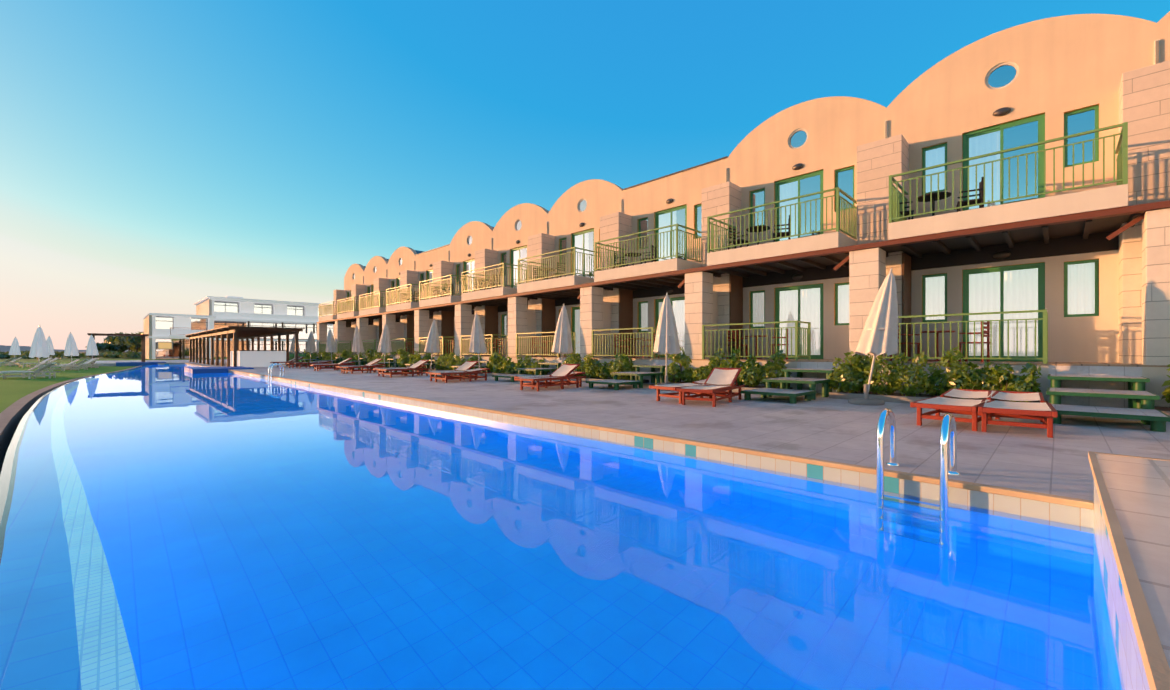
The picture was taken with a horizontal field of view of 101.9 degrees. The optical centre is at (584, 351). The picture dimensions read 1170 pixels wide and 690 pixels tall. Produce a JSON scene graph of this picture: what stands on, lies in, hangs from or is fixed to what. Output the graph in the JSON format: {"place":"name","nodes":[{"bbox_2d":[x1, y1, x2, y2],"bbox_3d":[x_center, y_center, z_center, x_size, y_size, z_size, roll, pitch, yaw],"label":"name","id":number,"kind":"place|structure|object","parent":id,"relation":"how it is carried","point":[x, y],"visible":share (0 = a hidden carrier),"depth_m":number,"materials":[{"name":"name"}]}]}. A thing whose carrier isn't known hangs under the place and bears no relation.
{"place":"outdoors","nodes":[
{"label":"outdoors","id":0,"kind":"place"},
{"bbox_2d":[0,345,133,351],"bbox_3d":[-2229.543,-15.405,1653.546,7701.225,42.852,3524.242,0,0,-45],"label":"distant hills","id":1,"kind":"structure","parent":0,"point":[3,348],"depth_m":2218.84,"materials":[{"name":"blue"}]},
{"bbox_2d":[0,352,302,412],"bbox_3d":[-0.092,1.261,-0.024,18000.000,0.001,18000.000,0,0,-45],"label":"ground","id":2,"kind":"structure","parent":0,"point":[13,390],"depth_m":24.87,"materials":[{"name":"green plant"}]},
{"bbox_2d":[0,358,16,366],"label":"lounge chair","id":3,"kind":"object","parent":2,"relation":"on","point":[9,360],"visible":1,"depth_m":40.01,"materials":[{"name":"white plastic"}]},
{"bbox_2d":[1,357,23,365],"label":"lounge chair","id":4,"kind":"object","parent":2,"relation":"on","point":[8,364],"visible":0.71,"depth_m":41.98,"materials":[{"name":"white plastic"}]},
{"bbox_2d":[9,336,20,365],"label":"patio umbrella","id":5,"kind":"object","parent":2,"relation":"on","point":[14,349],"visible":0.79,"depth_m":42.38,"materials":[{"name":"fabric"}]},
{"bbox_2d":[0,362,49,377],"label":"lounge chair","id":6,"kind":"object","parent":2,"relation":"on","point":[39,365],"visible":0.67,"depth_m":22.98,"materials":[{"name":"white plastic"}]},
{"bbox_2d":[0,362,59,378],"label":"lounge chair","id":7,"kind":"object","parent":2,"relation":"on","point":[29,375],"visible":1,"depth_m":22.02,"materials":[{"name":"white plastic"}]},
{"bbox_2d":[15,358,52,367],"bbox_3d":[-43.903,0.893,37.917,0.704,0.736,1.980,0,0,22],"label":"lounge chair","id":8,"kind":"object","parent":2,"relation":"on","point":[48,359],"visible":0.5,"depth_m":37.86,"materials":[{"name":"white plastic"}]},
{"bbox_2d":[29,325,48,376],"bbox_3d":[-27.613,-0.039,23.983,0.705,2.600,0.683,0,0,-8],"label":"patio umbrella","id":9,"kind":"object","parent":2,"relation":"on","point":[39,348],"visible":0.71,"depth_m":23.91,"materials":[{"name":"fabric"}]},
{"bbox_2d":[26,358,58,366],"bbox_3d":[-44.626,0.893,39.037,0.704,0.736,1.980,0,0,26],"label":"lounge chair","id":10,"kind":"object","parent":2,"relation":"on","point":[54,359],"visible":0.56,"depth_m":39.44,"materials":[{"name":"white plastic"}]},
{"bbox_2d":[46,336,54,357],"bbox_3d":[-45.023,-0.039,39.851,0.705,2.600,0.683,0,0,-43],"label":"patio umbrella","id":11,"kind":"object","parent":2,"relation":"on","point":[50,346],"visible":0.46,"depth_m":39.76,"materials":[{"name":"fabric"}]},
{"bbox_2d":[40,359,81,370],"bbox_3d":[-34.093,0.893,30.763,0.704,0.736,1.980,0,0,33],"label":"lounge chair","id":12,"kind":"object","parent":2,"relation":"on","point":[63,368],"visible":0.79,"depth_m":31.06,"materials":[{"name":"white plastic"}]},
{"bbox_2d":[50,359,90,370],"bbox_3d":[-34.822,0.893,32.011,1.980,0.736,0.704,0,0,-36],"label":"lounge chair","id":13,"kind":"object","parent":2,"relation":"on","point":[85,367],"visible":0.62,"depth_m":32.22,"materials":[{"name":"white plastic"}]},
{"bbox_2d":[0,350,140,359],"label":"hedge","id":14,"kind":"object","parent":2,"relation":"on","point":[107,354],"visible":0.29,"depth_m":82.56,"materials":[{"name":"green plant"}]},
{"bbox_2d":[64,332,78,369],"bbox_3d":[-35.438,-0.039,32.756,0.705,2.600,0.683,0,0,20],"label":"patio umbrella","id":15,"kind":"object","parent":2,"relation":"on","point":[71,349],"visible":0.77,"depth_m":32.61,"materials":[{"name":"fabric"}]},
{"bbox_2d":[58,358,98,367],"bbox_3d":[-37.258,0.893,34.942,0.704,0.736,1.980,0,0,20],"label":"lounge chair","id":16,"kind":"object","parent":2,"relation":"on","point":[88,362],"visible":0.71,"depth_m":35.38,"materials":[{"name":"white plastic"}]},
{"bbox_2d":[86,334,98,367],"bbox_3d":[-38.191,-0.039,36.788,0.705,2.600,0.683,0,0,14],"label":"patio umbrella","id":17,"kind":"object","parent":2,"relation":"on","point":[92,349],"visible":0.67,"depth_m":36.62,"materials":[{"name":"fabric"}]},
{"bbox_2d":[86,332,143,353],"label":"distant trees","id":18,"kind":"object","parent":2,"relation":"on","point":[117,344],"visible":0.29,"depth_m":109.08,"materials":[{"name":"green plant"}]},
{"bbox_2d":[87,333,148,363],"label":"pergola","id":19,"kind":"object","parent":2,"relation":"on","point":[142,345],"visible":0.62,"depth_m":42.45,"materials":[{"name":"brown wood"}]},
{"bbox_2d":[194,296,333,357],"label":"hotel block","id":20,"kind":"structure","parent":2,"relation":"on","point":[232,311],"depth_m":75.27,"materials":[{"name":"white paint"}]},
{"bbox_2d":[0,363,1149,689],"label":"pool edge","id":21,"kind":"object","parent":2,"relation":"on","point":[14,417],"visible":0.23,"depth_m":4.21,"materials":[{"name":"tile"}]},
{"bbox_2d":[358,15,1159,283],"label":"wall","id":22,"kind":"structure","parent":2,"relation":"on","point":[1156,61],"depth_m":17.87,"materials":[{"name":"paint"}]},
{"bbox_2d":[1088,451,1169,689],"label":"pool deck","id":23,"kind":"structure","parent":2,"relation":"on","point":[1133,492],"depth_m":1.72,"materials":[{"name":"tile"}]},
{"bbox_2d":[144,313,215,358],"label":"hotel wing","id":24,"kind":"structure","parent":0,"point":[166,338],"depth_m":64.44,"materials":[{"name":"white paint"}]},
{"bbox_2d":[0,365,1124,689],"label":"pool water","id":25,"kind":"structure","parent":0,"point":[170,527],"depth_m":2.65,"materials":[{"name":"blue liquid"}]},
{"bbox_2d":[0,0,1169,349],"label":"sky","id":26,"kind":"structure","parent":0,"point":[157,156],"materials":[{"name":"blue"}]},
{"bbox_2d":[95,359,1169,502],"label":"pool deck","id":27,"kind":"structure","parent":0,"point":[1038,460],"depth_m":6.46,"materials":[{"name":"grey tile"}]},
{"bbox_2d":[116,362,253,373],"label":"blue wet deck","id":28,"kind":"structure","parent":27,"relation":"on","point":[192,370],"depth_m":27.96,"materials":[{"name":"blue tile"}]},
{"bbox_2d":[185,326,304,366],"bbox_3d":[-29.040,-0.279,39.261,4.200,2.600,24.300,0,0,-45],"label":"pergola","id":29,"kind":"object","parent":27,"relation":"on","point":[247,357],"visible":0.96,"depth_m":32.97,"materials":[{"name":"brown wood"}]},
{"bbox_2d":[268,364,284,380],"bbox_3d":[-12.569,1.333,19.317,0.520,1.678,0.527,0,0,-45],"label":"pool ladder","id":30,"kind":"object","parent":27,"relation":"on","point":[279,365],"visible":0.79,"depth_m":19.29,"materials":[{"name":"silver metal"}]},
{"bbox_2d":[270,357,303,366],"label":"sunlounger","id":31,"kind":"object","parent":27,"relation":"on","point":[288,362],"visible":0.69,"depth_m":32.22,"materials":[{"name":"brown wood"}]},
{"bbox_2d":[290,334,299,361],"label":"closed parasol","id":32,"kind":"object","parent":27,"relation":"on","point":[292,348],"visible":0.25,"depth_m":38.16,"materials":[{"name":"fabric"}]},
{"bbox_2d":[285,361,322,367],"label":"sunlounger","id":33,"kind":"object","parent":27,"relation":"on","point":[292,366],"visible":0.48,"depth_m":29.50,"materials":[{"name":"brown wood"}]},
{"bbox_2d":[305,330,315,361],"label":"closed parasol","id":34,"kind":"object","parent":27,"relation":"on","point":[310,346],"visible":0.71,"depth_m":34.92,"materials":[{"name":"fabric"}]},
{"bbox_2d":[293,361,331,368],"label":"sunlounger","id":35,"kind":"object","parent":27,"relation":"on","point":[323,362],"visible":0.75,"depth_m":28.84,"materials":[{"name":"brown wood"}]},
{"bbox_2d":[325,329,336,366],"bbox_3d":[-17.219,-0.279,32.239,0.700,2.601,0.710,0,0,30],"label":"closed parasol","id":36,"kind":"object","parent":27,"relation":"on","point":[330,346],"visible":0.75,"depth_m":32.03,"materials":[{"name":"fabric"}]},
{"bbox_2d":[310,358,351,370],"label":"sunlounger","id":37,"kind":"object","parent":27,"relation":"on","point":[334,365],"visible":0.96,"depth_m":25.39,"materials":[{"name":"brown wood"}]},
{"bbox_2d":[318,362,354,369],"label":"sunlounger","id":38,"kind":"object","parent":27,"relation":"on","point":[335,366],"visible":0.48,"depth_m":26.50,"materials":[{"name":"brown wood"}]},
{"bbox_2d":[352,325,364,365],"bbox_3d":[-13.706,-0.279,28.733,0.700,2.600,0.698,0,0,20],"label":"closed parasol","id":39,"kind":"object","parent":27,"relation":"on","point":[357,346],"visible":0.88,"depth_m":28.55,"materials":[{"name":"fabric"}]},
{"bbox_2d":[337,359,382,372],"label":"sunlounger","id":40,"kind":"object","parent":27,"relation":"on","point":[373,362],"visible":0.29,"depth_m":23.24,"materials":[{"name":"brown wood"}]},
{"bbox_2d":[339,364,385,373],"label":"sunlounger","id":41,"kind":"object","parent":27,"relation":"on","point":[362,367],"visible":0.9,"depth_m":22.15,"materials":[{"name":"brown wood"}]},
{"bbox_2d":[377,322,391,367],"bbox_3d":[-10.713,-0.279,25.392,0.718,2.601,0.688,0,0,-3],"label":"closed parasol","id":42,"kind":"object","parent":27,"relation":"on","point":[384,346],"visible":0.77,"depth_m":25.22,"materials":[{"name":"fabric"}]},
{"bbox_2d":[373,365,426,375],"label":"sunlounger","id":43,"kind":"object","parent":27,"relation":"on","point":[379,372],"visible":0.5,"depth_m":20.03,"materials":[{"name":"brown wood"}]},
{"bbox_2d":[377,360,430,377],"bbox_3d":[-7.356,0.689,19.400,0.704,0.664,1.980,0,0,39],"label":"sunlounger","id":44,"kind":"object","parent":27,"relation":"on","point":[413,367],"visible":0.96,"depth_m":19.38,"materials":[{"name":"brown wood"}]},
{"bbox_2d":[424,318,439,371],"bbox_3d":[-7.195,-0.279,22.295,0.710,2.601,0.700,0,0,-26],"label":"closed parasol","id":45,"kind":"object","parent":27,"relation":"on","point":[432,346],"visible":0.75,"depth_m":22.18,"materials":[{"name":"fabric"}]},
{"bbox_2d":[425,361,480,381],"bbox_3d":[-4.646,0.689,16.854,0.704,0.664,1.980,0,0,31],"label":"sunlounger","id":46,"kind":"object","parent":27,"relation":"on","point":[466,365],"visible":0.52,"depth_m":17.23,"materials":[{"name":"brown wood"}]},
{"bbox_2d":[429,368,490,382],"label":"sunlounger","id":47,"kind":"object","parent":27,"relation":"on","point":[469,377],"visible":1,"depth_m":16.10,"materials":[{"name":"brown wood"}]},
{"bbox_2d":[469,312,487,376],"bbox_3d":[-4.261,-0.279,19.020,0.700,2.600,0.698,0,0,1],"label":"closed parasol","id":48,"kind":"object","parent":27,"relation":"on","point":[477,343],"visible":0.81,"depth_m":18.85,"materials":[{"name":"fabric"}]},
{"bbox_2d":[514,364,582,390],"bbox_3d":[-0.956,0.689,12.941,0.704,0.664,1.980,0,0,39],"label":"sunlounger","id":49,"kind":"object","parent":27,"relation":"on","point":[563,370],"visible":0.94,"depth_m":12.96,"materials":[{"name":"brown wood"}]},
{"bbox_2d":[514,371,585,388],"bbox_3d":[-0.965,0.811,13.511,1.980,0.420,0.704,0,0,-36],"label":"sunlounger","id":50,"kind":"object","parent":27,"relation":"on","point":[568,380],"visible":0.5,"depth_m":13.61,"materials":[{"name":"brown wood"}]},
{"bbox_2d":[551,304,572,380],"bbox_3d":[-0.747,-0.279,15.739,0.718,2.601,0.688,0,0,29],"label":"closed parasol","id":51,"kind":"object","parent":27,"relation":"on","point":[562,342],"visible":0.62,"depth_m":15.53,"materials":[{"name":"fabric"}]},
{"bbox_2d":[186,363,1093,509],"bbox_3d":[-17.782,1.039,22.666,3.055,0.044,57.528,0,0,-45],"label":"pool coping","id":52,"kind":"object","parent":27,"relation":"on","point":[1057,499],"visible":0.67,"depth_m":4.54,"materials":[{"name":"stone"}]},
{"bbox_2d":[653,293,680,390],"bbox_3d":[2.158,-0.279,12.610,0.700,2.601,0.710,0,0,27],"label":"closed parasol","id":53,"kind":"object","parent":27,"relation":"on","point":[666,340],"visible":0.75,"depth_m":12.51,"materials":[{"name":"fabric"}]},
{"bbox_2d":[649,379,735,403],"bbox_3d":[2.304,0.811,10.014,1.980,0.420,0.704,0,0,-38],"label":"sunlounger","id":54,"kind":"object","parent":27,"relation":"on","point":[673,387],"visible":0.54,"depth_m":9.75,"materials":[{"name":"brown wood"}]},
{"bbox_2d":[677,368,744,406],"bbox_3d":[2.576,0.689,9.561,0.704,0.664,1.980,0,0,35],"label":"sunlounger","id":55,"kind":"object","parent":27,"relation":"on","point":[721,376],"visible":0.96,"depth_m":9.65,"materials":[{"name":"brown wood"}]},
{"bbox_2d":[300,355,1169,431],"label":"terrace steps","id":56,"kind":"structure","parent":27,"relation":"on","point":[1119,392],"depth_m":8.53,"materials":[{"name":"green"}]},
{"bbox_2d":[352,365,1169,415],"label":"planting bed","id":57,"kind":"object","parent":27,"relation":"on","point":[896,398],"visible":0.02,"depth_m":10.05,"materials":[{"name":"soil"}]},
{"bbox_2d":[303,346,1169,402],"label":"hedge shrubs","id":58,"kind":"object","parent":57,"relation":"on","point":[856,372],"visible":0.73,"depth_m":10.56,"materials":[{"name":"green plant"}]},
{"bbox_2d":[848,268,897,405],"bbox_3d":[5.554,-0.279,9.177,0.806,2.601,0.700,0,0,22],"label":"closed parasol","id":59,"kind":"object","parent":27,"relation":"on","point":[879,335],"visible":1,"depth_m":8.94,"materials":[{"name":"fabric"}]},
{"bbox_2d":[876,408,959,506],"bbox_3d":[2.773,1.333,3.970,0.520,1.678,0.527,0,0,-45],"label":"pool ladder","id":60,"kind":"object","parent":27,"relation":"on","point":[948,450],"visible":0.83,"depth_m":3.95,"materials":[{"name":"silver metal"}]},
{"bbox_2d":[910,388,1003,430],"bbox_3d":[5.402,0.811,6.838,1.980,0.420,0.704,0,0,-41],"label":"sunlounger","id":61,"kind":"object","parent":27,"relation":"on","point":[945,402],"visible":0.75,"depth_m":6.62,"materials":[{"name":"brown wood"}]},
{"bbox_2d":[978,390,1057,437],"bbox_3d":[5.822,0.811,6.420,0.704,0.420,1.980,0,0,42],"label":"sunlounger","id":62,"kind":"object","parent":27,"relation":"on","point":[1043,411],"visible":0.96,"depth_m":6.03,"materials":[{"name":"brown wood"}]},
{"bbox_2d":[317,60,1169,364],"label":"stone pillars","id":63,"kind":"structure","parent":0,"point":[1145,256],"depth_m":12.05,"materials":[{"name":"beige stone"}]},
{"bbox_2d":[317,200,1169,360],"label":"wooden beams","id":64,"kind":"structure","parent":63,"relation":"on","point":[1089,232],"depth_m":12.14,"materials":[{"name":"brown wood"}]},
{"bbox_2d":[344,11,1169,362],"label":"building wall","id":65,"kind":"structure","parent":0,"point":[1068,63],"depth_m":12.01,"materials":[{"name":"beige paint"}]},
{"bbox_2d":[399,107,1010,320],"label":"wall lamps","id":66,"kind":"object","parent":65,"relation":"attached to","point":[1001,254],"visible":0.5,"depth_m":11.05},
{"bbox_2d":[348,62,1098,361],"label":"window frames","id":67,"kind":"structure","parent":65,"relation":"in","point":[1040,119],"depth_m":11.52,"materials":[{"name":"metal"}]},
{"bbox_2d":[353,65,1094,355],"bbox_3d":[-1.685,-3.249,22.421,0.063,6.760,53.540,0,0,-45],"label":"window glass","id":68,"kind":"object","parent":67,"relation":"in","point":[1018,135],"visible":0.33,"depth_m":11.48,"materials":[{"name":"glass"}]},
{"bbox_2d":[317,184,1169,406],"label":"hotel balconies","id":69,"kind":"structure","parent":65,"relation":"attached to","point":[1086,201],"depth_m":10.71,"materials":[{"name":"beige paint"}]},
{"bbox_2d":[400,177,989,361],"bbox_3d":[0.105,-1.781,19.015,1.095,4.024,33.897,0,0,-45],"label":"patio furniture","id":70,"kind":"object","parent":69,"relation":"on","point":[980,199],"visible":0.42,"depth_m":13.86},
{"bbox_2d":[319,122,1127,363],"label":"hotel railings","id":71,"kind":"object","parent":69,"relation":"on","point":[896,198],"visible":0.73,"depth_m":12.78,"materials":[{"name":"green metal"}]},
{"bbox_2d":[503,317,1023,361],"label":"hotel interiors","id":72,"kind":"object","parent":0,"point":[656,357],"depth_m":25.23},
{"bbox_2d":[505,263,1094,355],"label":"curtains","id":73,"kind":"object","parent":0,"point":[935,291],"depth_m":11.43,"materials":[{"name":"white fabric"}]}
]}

